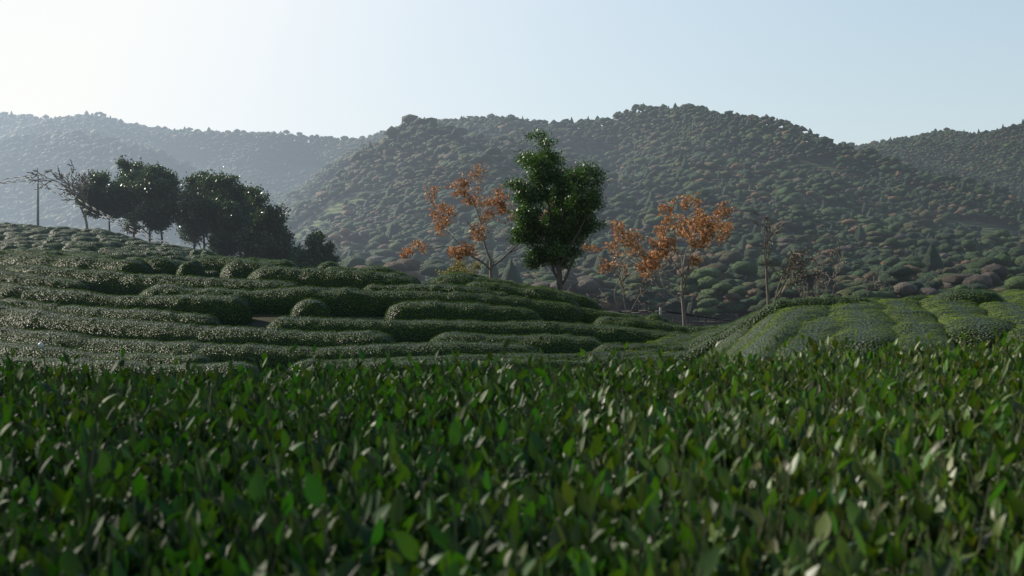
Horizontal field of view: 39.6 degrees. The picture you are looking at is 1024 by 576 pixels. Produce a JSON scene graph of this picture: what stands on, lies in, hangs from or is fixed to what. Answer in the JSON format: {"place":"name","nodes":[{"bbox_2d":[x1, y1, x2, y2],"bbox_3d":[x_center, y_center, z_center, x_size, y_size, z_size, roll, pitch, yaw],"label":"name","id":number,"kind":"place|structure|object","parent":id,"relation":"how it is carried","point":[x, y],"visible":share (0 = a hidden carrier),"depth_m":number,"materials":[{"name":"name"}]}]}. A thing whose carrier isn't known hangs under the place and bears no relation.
{"place":"outdoors","nodes":[
{"label":"outdoors","id":0,"kind":"place"},
{"bbox_2d":[0,0,1023,145],"bbox_3d":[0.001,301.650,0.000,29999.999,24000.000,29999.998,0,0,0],"label":"sky","id":1,"kind":"structure","parent":0,"point":[858,72],"depth_m":14372.59,"materials":[{"name":"blue"}]},
{"bbox_2d":[0,113,1023,378],"bbox_3d":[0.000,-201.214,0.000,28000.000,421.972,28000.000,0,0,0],"label":"terrain","id":2,"kind":"structure","parent":0,"point":[822,163],"depth_m":1232.58,"materials":[{"name":"green plant"}]},
{"bbox_2d":[30,175,40,225],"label":"utility pole","id":3,"kind":"object","parent":2,"relation":"on","point":[38,179],"visible":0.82,"depth_m":147.41,"materials":[{"name":"wood"}]},
{"bbox_2d":[38,342,43,348],"bbox_3d":[-18.876,2.298,56.996,0.251,0.318,0.155,0,0,0],"label":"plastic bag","id":4,"kind":"object","parent":2,"relation":"on","point":[40,345],"visible":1,"depth_m":56.94,"materials":[{"name":"white plastic"}]},
{"bbox_2d":[25,159,100,228],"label":"tree","id":5,"kind":"object","parent":2,"relation":"on","point":[84,177],"visible":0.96,"depth_m":148.89,"materials":[{"name":"brown plant"}]},
{"bbox_2d":[74,169,135,230],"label":"broad tree","id":6,"kind":"object","parent":2,"relation":"on","point":[112,204],"depth_m":150.85,"materials":[{"name":"green plant"}]},
{"bbox_2d":[101,155,155,236],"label":"broad tree","id":7,"kind":"object","parent":2,"relation":"on","point":[124,164],"depth_m":159.10,"materials":[{"name":"green plant"}]},
{"bbox_2d":[113,169,177,241],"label":"broad tree","id":8,"kind":"object","parent":2,"relation":"on","point":[138,228],"depth_m":169.07,"materials":[{"name":"green plant"}]},
{"bbox_2d":[121,161,202,243],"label":"broad tree","id":9,"kind":"object","parent":2,"relation":"on","point":[157,213],"depth_m":149.94,"materials":[{"name":"green plant"}]},
{"bbox_2d":[165,169,233,248],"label":"broad tree","id":10,"kind":"object","parent":2,"relation":"on","point":[199,231],"depth_m":157.40,"materials":[{"name":"green plant"}]},
{"bbox_2d":[172,169,228,248],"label":"broad tree","id":11,"kind":"object","parent":2,"relation":"on","point":[186,236],"depth_m":172.91,"materials":[{"name":"green plant"}]},
{"bbox_2d":[181,168,257,233],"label":"broad tree","id":12,"kind":"object","parent":2,"relation":"on","point":[196,207],"depth_m":150.23,"materials":[{"name":"green plant"}]},
{"bbox_2d":[178,184,268,255],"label":"broad tree","id":13,"kind":"object","parent":2,"relation":"on","point":[257,188],"depth_m":165.36,"materials":[{"name":"green plant"}]},
{"bbox_2d":[202,183,290,256],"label":"broad tree","id":14,"kind":"object","parent":2,"relation":"on","point":[221,242],"depth_m":148.19,"materials":[{"name":"green plant"}]},
{"bbox_2d":[231,183,300,259],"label":"broad tree","id":15,"kind":"object","parent":2,"relation":"on","point":[269,215],"depth_m":144.79,"materials":[{"name":"green plant"}]},
{"bbox_2d":[273,226,304,257],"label":"broad tree","id":16,"kind":"object","parent":2,"relation":"on","point":[290,235],"depth_m":148.99,"materials":[{"name":"green plant"}]},
{"bbox_2d":[273,228,343,268],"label":"broad tree","id":17,"kind":"object","parent":2,"relation":"on","point":[323,253],"depth_m":143.28,"materials":[{"name":"green plant"}]},
{"bbox_2d":[0,174,733,321],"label":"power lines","id":18,"kind":"object","parent":2,"relation":"on","point":[642,311],"visible":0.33,"depth_m":134.54,"materials":[{"name":"metal"}]},
{"bbox_2d":[435,259,483,273],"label":"yellow tree","id":19,"kind":"object","parent":2,"relation":"on","point":[459,266],"depth_m":95.96,"materials":[{"name":"yellow plant"}]},
{"bbox_2d":[399,161,552,278],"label":"orange tree","id":20,"kind":"object","parent":2,"relation":"on","point":[460,250],"depth_m":89.33,"materials":[{"name":"orange plant"}]},
{"bbox_2d":[0,328,1023,575],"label":"tea bush","id":21,"kind":"object","parent":2,"relation":"on","point":[168,528],"depth_m":3.70,"materials":[{"name":"green plant"}]},
{"bbox_2d":[0,102,1023,250],"bbox_3d":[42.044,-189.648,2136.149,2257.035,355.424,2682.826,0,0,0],"label":"forest crowns","id":22,"kind":"object","parent":2,"relation":"on","point":[682,160],"visible":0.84,"depth_m":1304.71,"materials":[{"name":"green plant"}]},
{"bbox_2d":[0,222,1023,384],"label":"tea hedges","id":23,"kind":"object","parent":2,"relation":"on","point":[984,328],"visible":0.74,"depth_m":65.08,"materials":[{"name":"green plant"}]},
{"bbox_2d":[525,280,575,293],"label":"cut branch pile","id":24,"kind":"object","parent":2,"relation":"on","point":[564,291],"visible":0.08,"depth_m":86.17,"materials":[{"name":"brown wood"}]},
{"bbox_2d":[501,128,609,290],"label":"evergreen tree","id":25,"kind":"object","parent":2,"relation":"on","point":[526,197],"depth_m":84.99,"materials":[{"name":"green plant"}]},
{"bbox_2d":[229,160,1023,318],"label":"forest crowns","id":26,"kind":"object","parent":2,"relation":"on","point":[910,259],"visible":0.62,"depth_m":528.33,"materials":[{"name":"green plant"}]},
{"bbox_2d":[592,252,668,313],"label":"tree","id":27,"kind":"object","parent":2,"relation":"on","point":[626,275],"visible":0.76,"depth_m":99.29,"materials":[{"name":"brown plant"}]},
{"bbox_2d":[288,152,996,326],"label":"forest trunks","id":28,"kind":"object","parent":2,"relation":"on","point":[705,320],"visible":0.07,"depth_m":310.19,"materials":[{"name":"brown plant"}]},
{"bbox_2d":[581,192,737,325],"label":"orange tree","id":29,"kind":"object","parent":2,"relation":"on","point":[711,224],"depth_m":72.35,"materials":[{"name":"orange plant"}]},
{"bbox_2d":[655,307,665,315],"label":"field post","id":30,"kind":"object","parent":2,"relation":"on","point":[660,311],"visible":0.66,"depth_m":89.95,"materials":[{"name":"concrete"}]},
{"bbox_2d":[750,211,833,304],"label":"tree","id":31,"kind":"object","parent":2,"relation":"on","point":[792,267],"visible":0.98,"depth_m":73.05,"materials":[{"name":"brown plant"}]},
{"bbox_2d":[792,237,889,299],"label":"bare tree wood","id":32,"kind":"object","parent":2,"relation":"on","point":[819,286],"visible":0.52,"depth_m":94.59,"materials":[{"name":"brown plant"}]}
]}

